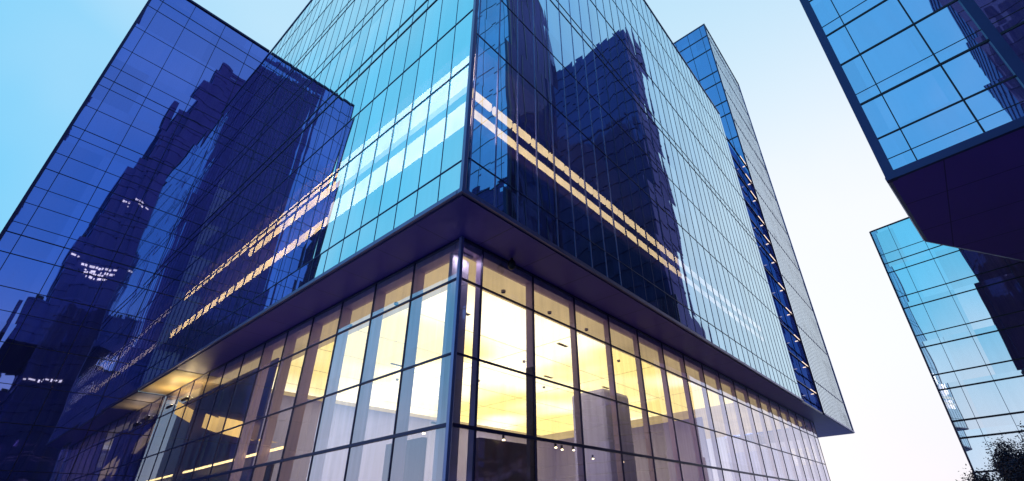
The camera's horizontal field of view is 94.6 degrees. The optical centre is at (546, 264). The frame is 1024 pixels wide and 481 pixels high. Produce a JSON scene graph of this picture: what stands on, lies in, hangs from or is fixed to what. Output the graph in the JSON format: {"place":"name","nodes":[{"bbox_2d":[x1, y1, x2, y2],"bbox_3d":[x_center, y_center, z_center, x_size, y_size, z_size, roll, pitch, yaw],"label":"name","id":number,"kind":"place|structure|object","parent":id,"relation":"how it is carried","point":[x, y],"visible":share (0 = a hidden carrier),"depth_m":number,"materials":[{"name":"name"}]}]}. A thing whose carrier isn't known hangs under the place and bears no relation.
{"place":"outdoors","nodes":[
{"label":"outdoors","id":0,"kind":"place"},
{"bbox_2d":[0,0,269,480],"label":"dark blue office building","id":1,"kind":"structure","parent":0,"point":[100,232],"depth_m":34.65,"materials":[{"name":"glass"},{"name":"metal"}]},
{"bbox_2d":[0,0,973,480],"label":"sky","id":2,"kind":"structure","parent":0,"point":[831,189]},
{"bbox_2d":[869,217,1023,480],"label":"banded office building","id":3,"kind":"structure","parent":0,"point":[963,310],"depth_m":36.10,"materials":[{"name":"glass"},{"name":"metal"}]},
{"label":"ground","id":4,"kind":"structure","parent":0,"visible":0},
{"bbox_2d":[135,0,854,480],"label":"corner office building","id":5,"kind":"structure","parent":4,"relation":"on","point":[597,168],"depth_m":25.99,"materials":[{"name":"glass"},{"name":"metal"}]},
{"bbox_2d":[463,252,472,258],"bbox_3d":[-2.966,-0.362,17.429,0.100,0.080,0.600,-23,-35,33],"label":"wall washer","id":6,"kind":"object","parent":5,"relation":"attached to","point":[467,255],"depth_m":17.46,"materials":[{"name":"purple"}]},
{"bbox_2d":[508,258,515,269],"bbox_3d":[-1.342,-0.027,18.319,0.320,0.496,0.320,-23,-35,33],"label":"dome camera","id":7,"kind":"object","parent":5,"relation":"attached to","point":[511,264],"visible":1,"depth_m":18.19,"materials":[{"name":"black plastic"}]},
{"bbox_2d":[799,0,1023,260],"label":"overhanging office building","id":8,"kind":"structure","parent":4,"relation":"on","point":[933,90],"depth_m":20.07,"materials":[{"name":"blue glass"}]},
{"bbox_2d":[956,421,1023,480],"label":"tree","id":9,"kind":"object","parent":4,"relation":"on","point":[1007,465],"visible":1,"depth_m":19.13,"materials":[{"name":"green plant"}]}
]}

